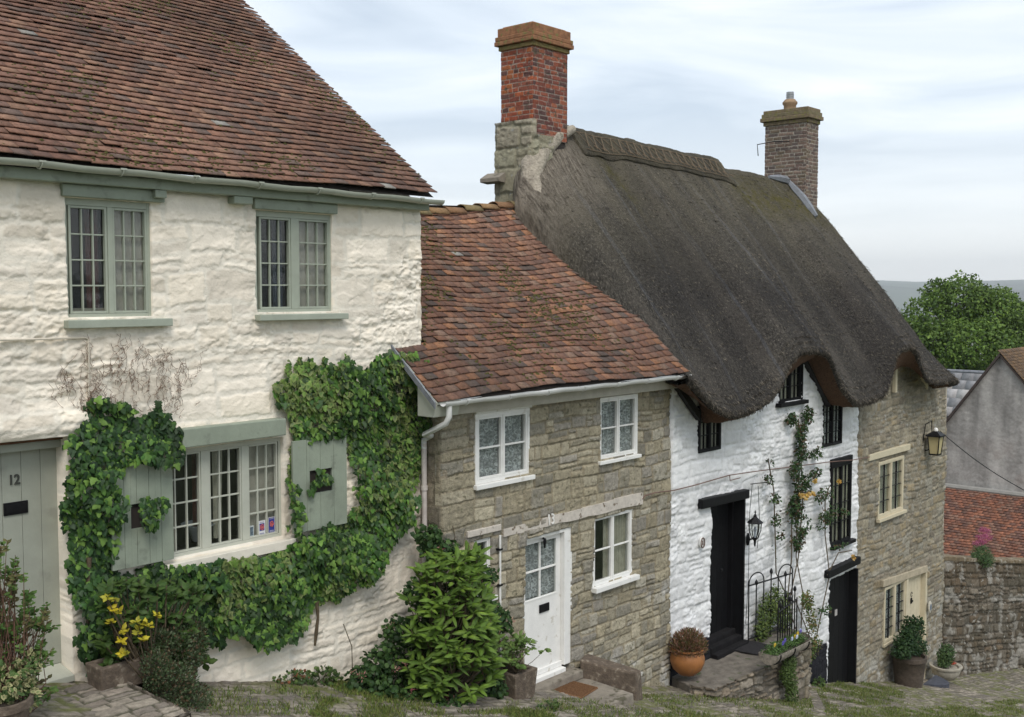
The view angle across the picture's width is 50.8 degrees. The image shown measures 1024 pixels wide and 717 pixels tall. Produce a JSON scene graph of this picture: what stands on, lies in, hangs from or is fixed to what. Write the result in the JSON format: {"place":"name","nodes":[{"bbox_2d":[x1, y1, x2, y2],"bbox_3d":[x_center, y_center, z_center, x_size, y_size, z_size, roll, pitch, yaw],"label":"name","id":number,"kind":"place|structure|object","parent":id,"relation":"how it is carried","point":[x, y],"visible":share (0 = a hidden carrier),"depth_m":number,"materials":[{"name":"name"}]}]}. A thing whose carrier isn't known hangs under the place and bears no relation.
{"place":"outdoors","nodes":[
{"label":"outdoors","id":0,"kind":"place"},
{"bbox_2d":[29,668,1023,716],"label":"cobbled road","id":1,"kind":"structure","parent":0,"point":[977,689],"depth_m":14.28,"materials":[{"name":"grey stone"}]},
{"bbox_2d":[0,647,44,716],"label":"potted plant","id":2,"kind":"object","parent":1,"relation":"on","point":[11,707],"visible":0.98,"depth_m":8.08,"materials":[{"name":"green plant"}]},
{"bbox_2d":[57,681,190,716],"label":"cobbled landing","id":3,"kind":"object","parent":1,"relation":"on","point":[128,699],"visible":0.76,"depth_m":9.07,"materials":[{"name":"grey stone"}]},
{"bbox_2d":[85,648,160,690],"bbox_3d":[-3.458,2.786,9.635,0.278,0.240,0.598,3,5,42],"label":"stone trough","id":4,"kind":"object","parent":3,"relation":"on","point":[101,678],"visible":0.5,"depth_m":9.46,"materials":[{"name":"stone"}]},
{"bbox_2d":[89,574,217,693],"bbox_3d":[-3.250,2.487,9.842,0.504,1.185,1.234,3,5,42],"label":"shrub","id":5,"kind":"object","parent":4,"relation":"in","point":[116,617],"visible":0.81,"depth_m":9.67,"materials":[{"name":"green plant"}]},
{"bbox_2d":[272,668,309,684],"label":"weed","id":6,"kind":"object","parent":1,"relation":"on","point":[298,676],"visible":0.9,"depth_m":11.51,"materials":[{"name":"green plant"}]},
{"bbox_2d":[305,665,343,686],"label":"weed","id":7,"kind":"object","parent":1,"relation":"on","point":[329,679],"visible":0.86,"depth_m":11.76,"materials":[{"name":"green plant"}]},
{"bbox_2d":[395,540,509,703],"bbox_3d":[-0.644,2.969,12.181,1.096,1.831,1.574,3,5,42],"label":"shrub","id":8,"kind":"object","parent":1,"relation":"on","point":[444,631],"visible":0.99,"depth_m":11.93,"materials":[{"name":"green plant"}]},
{"bbox_2d":[495,630,551,699],"bbox_3d":[0.053,3.745,13.241,0.738,0.809,0.684,-2,4,-29],"label":"stone planter","id":9,"kind":"object","parent":1,"relation":"on","point":[520,682],"visible":0.78,"depth_m":13.13,"materials":[{"name":"stone"}]},
{"bbox_2d":[536,699,560,711],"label":"weed","id":10,"kind":"object","parent":1,"relation":"on","point":[553,705],"visible":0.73,"depth_m":12.72,"materials":[{"name":"green plant"}]},
{"bbox_2d":[535,666,633,705],"bbox_3d":[0.621,4.530,13.947,1.238,0.528,1.716,3,5,42],"label":"doorstep","id":11,"kind":"object","parent":1,"relation":"on","point":[608,694],"visible":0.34,"depth_m":14.19,"materials":[{"name":"stone"}]},
{"bbox_2d":[554,681,597,698],"bbox_3d":[0.800,4.356,14.250,0.538,0.029,0.461,3,4,35],"label":"doormat","id":12,"kind":"object","parent":11,"relation":"on","point":[577,689],"visible":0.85,"depth_m":14.19,"materials":[{"name":"brown fabric"}]},
{"bbox_2d":[672,626,811,699],"bbox_3d":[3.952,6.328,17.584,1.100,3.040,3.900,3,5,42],"label":"stoop","id":13,"kind":"object","parent":1,"relation":"on","point":[735,674],"visible":0.57,"depth_m":16.95,"materials":[{"name":"stone"}]},
{"bbox_2d":[668,627,709,675],"bbox_3d":[2.684,4.441,16.415,0.594,0.743,0.650,3,5,42],"label":"flower pot","id":14,"kind":"object","parent":13,"relation":"on","point":[687,649],"visible":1,"depth_m":16.27,"materials":[{"name":"ceramic"}]},
{"bbox_2d":[734,639,770,654],"bbox_3d":[3.944,4.792,17.894,0.559,0.020,0.652,3,5,42],"label":"doormat","id":15,"kind":"object","parent":13,"relation":"on","point":[753,647],"visible":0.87,"depth_m":17.82,"materials":[{"name":"rubber"}]},
{"bbox_2d":[747,564,792,642],"bbox_3d":[4.434,4.173,18.492,1.268,1.190,0.060,-3,5,-41],"label":"railing","id":16,"kind":"object","parent":13,"relation":"on","point":[756,583],"visible":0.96,"depth_m":18.38,"materials":[{"name":"black metal"}]},
{"bbox_2d":[753,584,791,641],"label":"shrub","id":17,"kind":"object","parent":13,"relation":"on","point":[760,627],"visible":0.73,"depth_m":18.49,"materials":[{"name":"green plant"}]},
{"bbox_2d":[758,628,810,664],"bbox_3d":[4.284,4.517,16.911,0.358,0.410,1.329,3,5,39],"label":"trough planter","id":18,"kind":"object","parent":13,"relation":"on","point":[777,652],"visible":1,"depth_m":16.73,"materials":[{"name":"grey stone"}]},
{"bbox_2d":[777,586,797,640],"bbox_3d":[4.517,4.302,17.695,0.059,1.030,0.932,2,4,33],"label":"railing","id":19,"kind":"object","parent":13,"relation":"on","point":[781,605],"visible":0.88,"depth_m":17.67,"materials":[{"name":"black metal"}]},
{"bbox_2d":[779,654,798,703],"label":"trailing plant","id":20,"kind":"object","parent":13,"relation":"attached to","point":[788,681],"visible":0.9,"depth_m":17.05,"materials":[{"name":"green plant"}]},
{"bbox_2d":[811,676,825,686],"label":"weed","id":21,"kind":"object","parent":1,"relation":"on","point":[817,681],"visible":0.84,"depth_m":20.15,"materials":[{"name":"green plant"}]},
{"bbox_2d":[887,614,929,687],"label":"potted shrub","id":22,"kind":"object","parent":1,"relation":"on","point":[908,656],"visible":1,"depth_m":22.59,"materials":[{"name":"green plant"}]},
{"bbox_2d":[923,675,948,687],"bbox_3d":[9.304,7.085,23.510,0.420,0.110,0.741,3,5,42],"label":"step stone","id":23,"kind":"object","parent":1,"relation":"on","point":[937,681],"visible":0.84,"depth_m":23.43,"materials":[{"name":"stone"}]},
{"bbox_2d":[929,642,962,680],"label":"potted plant","id":24,"kind":"object","parent":1,"relation":"on","point":[945,666],"visible":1,"depth_m":24.19,"materials":[{"name":"green plant"}]},
{"bbox_2d":[179,0,1023,281],"label":"sky","id":25,"kind":"structure","parent":0,"point":[920,103],"materials":[{"name":"white"}]},
{"bbox_2d":[876,280,1023,359],"bbox_3d":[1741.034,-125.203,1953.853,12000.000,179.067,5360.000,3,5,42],"label":"ground","id":26,"kind":"structure","parent":0,"point":[899,293],"depth_m":3791.44,"materials":[{"name":"green plant"}]},
{"bbox_2d":[0,538,60,713],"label":"shrub","id":27,"kind":"object","parent":26,"relation":"on","point":[9,631],"visible":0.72,"depth_m":8.28,"materials":[{"name":"green plant"}]},
{"bbox_2d":[138,615,213,712],"bbox_3d":[-3.062,2.846,9.842,0.655,0.820,1.169,-1,4,-18],"label":"shrub","id":28,"kind":"object","parent":26,"relation":"on","point":[186,686],"visible":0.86,"depth_m":9.70,"materials":[{"name":"green plant"}]},
{"bbox_2d":[0,0,444,682],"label":"house","id":29,"kind":"structure","parent":26,"relation":"on","point":[264,236],"depth_m":10.89,"materials":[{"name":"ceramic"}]},
{"bbox_2d":[0,447,61,665],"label":"door","id":30,"kind":"structure","parent":29,"relation":"in","point":[28,479],"depth_m":9.69,"materials":[{"name":"green paint"}]},
{"bbox_2d":[0,164,172,328],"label":"window","id":31,"kind":"structure","parent":29,"relation":"in","point":[108,241],"depth_m":10.05,"materials":[{"name":"green paint"}]},
{"bbox_2d":[48,334,206,417],"bbox_3d":[-3.532,0.182,10.062,0.037,0.843,1.590,3,5,42],"label":"dead creeper","id":32,"kind":"object","parent":29,"relation":"attached to","point":[101,383],"visible":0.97,"depth_m":9.99,"materials":[{"name":"brown plant"}]},
{"bbox_2d":[58,395,232,676],"bbox_3d":[-3.388,1.633,10.167,0.311,2.653,1.732,3,5,42],"label":"ivy","id":33,"kind":"object","parent":29,"relation":"attached to","point":[144,436],"visible":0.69,"depth_m":9.85,"materials":[{"name":"green plant"}]},
{"bbox_2d":[181,520,215,541],"bbox_3d":[-3.200,1.770,11.023,0.350,0.180,0.350,3,5,42],"label":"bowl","id":34,"kind":"object","parent":29,"relation":"in","point":[192,531],"visible":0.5,"depth_m":10.95,"materials":[{"name":"grey ceramic"}]},
{"bbox_2d":[163,437,295,569],"bbox_3d":[-3.080,1.383,11.089,0.700,1.704,2.061,3,5,42],"label":"window","id":35,"kind":"structure","parent":29,"relation":"in","point":[236,486],"depth_m":11.16,"materials":[{"name":"green paint"}]},
{"bbox_2d":[250,525,253,535],"bbox_3d":[-2.729,1.818,11.254,0.006,0.145,0.085,3,5,42],"label":"window card","id":36,"kind":"object","parent":29,"relation":"in","point":[252,530],"depth_m":11.27,"materials":[{"name":"white paper"}]},
{"bbox_2d":[259,520,264,534],"bbox_3d":[-2.630,1.786,11.359,0.012,0.161,0.085,3,5,42],"label":"window card","id":37,"kind":"object","parent":29,"relation":"in","point":[262,527],"depth_m":11.36,"materials":[{"name":"white paper"}]},
{"bbox_2d":[268,516,274,532],"bbox_3d":[-2.549,1.767,11.449,0.012,0.172,0.085,3,5,42],"label":"window card","id":38,"kind":"object","parent":29,"relation":"in","point":[271,524],"depth_m":11.45,"materials":[{"name":"blue paper"}]},
{"bbox_2d":[223,178,348,320],"bbox_3d":[-2.474,-1.030,11.608,0.680,1.688,1.634,3,5,42],"label":"window","id":39,"kind":"structure","parent":29,"relation":"in","point":[293,250],"depth_m":11.62,"materials":[{"name":"green paint"}]},
{"bbox_2d":[208,349,432,655],"bbox_3d":[-1.893,1.531,11.825,0.332,3.199,3.265,3,5,42],"label":"ivy","id":40,"kind":"object","parent":29,"relation":"attached to","point":[317,584],"visible":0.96,"depth_m":11.76,"materials":[{"name":"green plant"}]},
{"bbox_2d":[343,520,515,707],"bbox_3d":[-0.778,3.010,12.384,1.117,2.262,2.504,3,5,42],"label":"shrub","id":41,"kind":"object","parent":26,"relation":"on","point":[364,675],"visible":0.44,"depth_m":12.19,"materials":[{"name":"green plant"}]},
{"bbox_2d":[391,201,691,687],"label":"house","id":42,"kind":"structure","parent":26,"relation":"on","point":[544,387],"depth_m":14.66,"materials":[{"name":"stone"}]},
{"bbox_2d":[474,537,497,600],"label":"window","id":43,"kind":"structure","parent":42,"relation":"in","point":[486,541],"depth_m":13.42,"materials":[{"name":"white paint"}]},
{"bbox_2d":[473,408,534,490],"bbox_3d":[-0.292,1.075,13.657,0.605,1.464,1.613,3,5,42],"label":"window","id":44,"kind":"structure","parent":42,"relation":"in","point":[497,440],"depth_m":13.53,"materials":[{"name":"white paint"}]},
{"bbox_2d":[525,533,561,674],"bbox_3d":[0.251,3.252,14.487,0.584,2.237,1.097,3,5,42],"label":"door","id":45,"kind":"structure","parent":42,"relation":"in","point":[542,612],"depth_m":14.37,"materials":[{"name":"white paint"}]},
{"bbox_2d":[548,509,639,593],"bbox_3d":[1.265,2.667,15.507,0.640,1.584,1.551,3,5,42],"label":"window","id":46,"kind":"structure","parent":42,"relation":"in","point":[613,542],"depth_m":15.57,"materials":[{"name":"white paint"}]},
{"bbox_2d":[598,393,641,464],"bbox_3d":[1.330,0.956,15.477,0.605,1.479,1.532,3,5,42],"label":"window","id":47,"kind":"structure","parent":42,"relation":"in","point":[615,421],"depth_m":15.41,"materials":[{"name":"white paint"}]},
{"bbox_2d":[580,654,642,700],"bbox_3d":[1.328,4.375,14.683,0.841,0.545,0.373,2,4,28],"label":"kerb stone","id":48,"kind":"object","parent":26,"relation":"on","point":[612,673],"visible":0.66,"depth_m":14.57,"materials":[{"name":"brown stone"}]},
{"bbox_2d":[208,679,1023,716],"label":"grass","id":49,"kind":"structure","parent":26,"relation":"on","point":[383,709],"depth_m":13.30,"materials":[{"name":"green plant"}]},
{"bbox_2d":[480,21,959,685],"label":"house","id":50,"kind":"structure","parent":26,"relation":"on","point":[762,305],"depth_m":18.51,"materials":[{"name":"plant"}]},
{"bbox_2d":[697,397,720,452],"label":"window","id":51,"kind":"structure","parent":50,"relation":"in","point":[709,434],"depth_m":17.15,"materials":[{"name":"black paint"}]},
{"bbox_2d":[709,503,727,634],"bbox_3d":[3.349,3.724,17.910,0.114,2.759,0.984,3,5,42],"label":"door","id":52,"kind":"structure","parent":50,"relation":"in","point":[719,538],"depth_m":18.01,"materials":[{"name":"black paint"}]},
{"bbox_2d":[642,456,869,498],"bbox_3d":[4.545,1.987,18.701,0.036,0.355,7.911,3,5,42],"label":"cable","id":53,"kind":"object","parent":50,"relation":"attached to","point":[746,472],"visible":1,"depth_m":17.74,"materials":[{"name":"black rubber"}]},
{"bbox_2d":[745,479,770,623],"bbox_3d":[4.134,3.256,18.258,0.506,2.419,0.123,-2,4,-26],"label":"plant bracket","id":54,"kind":"object","parent":50,"relation":"attached to","point":[749,533],"visible":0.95,"depth_m":18.17,"materials":[{"name":"black metal"}]},
{"bbox_2d":[746,510,762,545],"bbox_3d":[3.996,2.828,17.953,0.246,0.671,0.478,-1,4,-13],"label":"wall lantern","id":55,"kind":"object","parent":54,"relation":"attached to","point":[755,520],"depth_m":17.83,"materials":[{"name":"black metal"}]},
{"bbox_2d":[762,458,785,590],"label":"climbing rose","id":56,"kind":"object","parent":50,"relation":"attached to","point":[774,500],"visible":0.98,"depth_m":18.65,"materials":[{"name":"green plant"}]},
{"bbox_2d":[775,364,808,407],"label":"window","id":57,"kind":"structure","parent":50,"relation":"in","point":[792,390],"depth_m":19.17,"materials":[{"name":"black paint"}]},
{"bbox_2d":[784,405,823,629],"bbox_3d":[5.257,2.958,19.423,0.344,4.264,1.326,3,5,42],"label":"climbing rose","id":58,"kind":"object","parent":50,"relation":"attached to","point":[796,509],"visible":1,"depth_m":19.25,"materials":[{"name":"green plant"}]},
{"bbox_2d":[795,589,822,664],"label":"climbing plant","id":59,"kind":"object","parent":50,"relation":"attached to","point":[805,598],"visible":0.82,"depth_m":19.58,"materials":[{"name":"green plant"}]},
{"bbox_2d":[822,402,842,447],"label":"window","id":60,"kind":"structure","parent":50,"relation":"in","point":[830,431],"depth_m":20.49,"materials":[{"name":"black paint"}]},
{"bbox_2d":[814,479,855,635],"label":"climbing rose","id":61,"kind":"object","parent":50,"relation":"attached to","point":[826,518],"visible":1,"depth_m":20.21,"materials":[{"name":"green plant"}]},
{"bbox_2d":[827,571,848,682],"bbox_3d":[6.380,5.551,21.305,0.048,2.692,1.110,3,5,42],"label":"door","id":62,"kind":"structure","parent":50,"relation":"in","point":[838,600],"depth_m":21.36,"materials":[{"name":"black paint"}]},
{"bbox_2d":[829,462,855,550],"bbox_3d":[6.206,2.788,21.050,0.620,2.146,1.474,3,5,42],"label":"window","id":63,"kind":"structure","parent":50,"relation":"in","point":[839,529],"depth_m":20.92,"materials":[{"name":"black paint"}]},
{"bbox_2d":[856,350,946,683],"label":"house","id":64,"kind":"structure","parent":26,"relation":"on","point":[901,473],"depth_m":23.07,"materials":[{"name":"stone"}]},
{"bbox_2d":[868,441,906,535],"bbox_3d":[7.775,2.680,22.811,0.600,1.771,1.909,3,5,42],"label":"window","id":65,"kind":"structure","parent":64,"relation":"in","point":[891,487],"depth_m":22.68,"materials":[{"name":"beige paint"}]},
{"bbox_2d":[875,580,905,647],"bbox_3d":[7.991,5.376,23.244,0.570,1.810,1.732,3,5,42],"label":"window","id":66,"kind":"structure","parent":64,"relation":"in","point":[894,601],"depth_m":23.07,"materials":[{"name":"beige paint"}]},
{"bbox_2d":[908,574,920,635],"bbox_3d":[8.892,6.262,24.056,0.072,2.934,0.990,3,5,42],"label":"door","id":67,"kind":"structure","parent":64,"relation":"in","point":[914,594],"depth_m":24.09,"materials":[{"name":"beige paint"}]},
{"bbox_2d":[922,420,945,455],"bbox_3d":[9.288,1.748,23.800,0.433,0.745,0.326,3,5,42],"label":"street lantern","id":68,"kind":"object","parent":64,"relation":"attached to","point":[935,437],"visible":1,"depth_m":23.71,"materials":[{"name":"black metal"}]},
{"bbox_2d":[940,431,1023,489],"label":"overhead cable","id":69,"kind":"object","parent":64,"relation":"attached to","point":[983,465],"visible":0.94,"depth_m":22.52,"materials":[{"name":"black paint"}]},
{"bbox_2d":[900,269,1023,370],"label":"tree","id":70,"kind":"object","parent":26,"relation":"on","point":[985,326],"visible":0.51,"depth_m":58.65,"materials":[{"name":"green plant"}]},
{"bbox_2d":[946,369,983,417],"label":"outbuilding","id":71,"kind":"structure","parent":26,"relation":"on","point":[957,393],"depth_m":40.57,"materials":[{"name":"grey stone"}]},
{"bbox_2d":[941,554,1023,675],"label":"garden wall","id":72,"kind":"structure","parent":26,"relation":"on","point":[982,620],"depth_m":26.75,"materials":[{"name":"stone"}]},
{"bbox_2d":[970,526,995,569],"bbox_3d":[11.622,4.649,26.578,0.547,1.051,1.154,3,5,42],"label":"valerian","id":73,"kind":"object","parent":72,"relation":"on","point":[979,554],"visible":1,"depth_m":26.45,"materials":[{"name":"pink plant"}]},
{"bbox_2d":[943,347,1023,557],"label":"house","id":74,"kind":"structure","parent":26,"relation":"on","point":[985,422],"depth_m":34.41,"materials":[{"name":"weathered clay tile"},{"name":"grey render"},{"name":"dark tile"}]}
]}

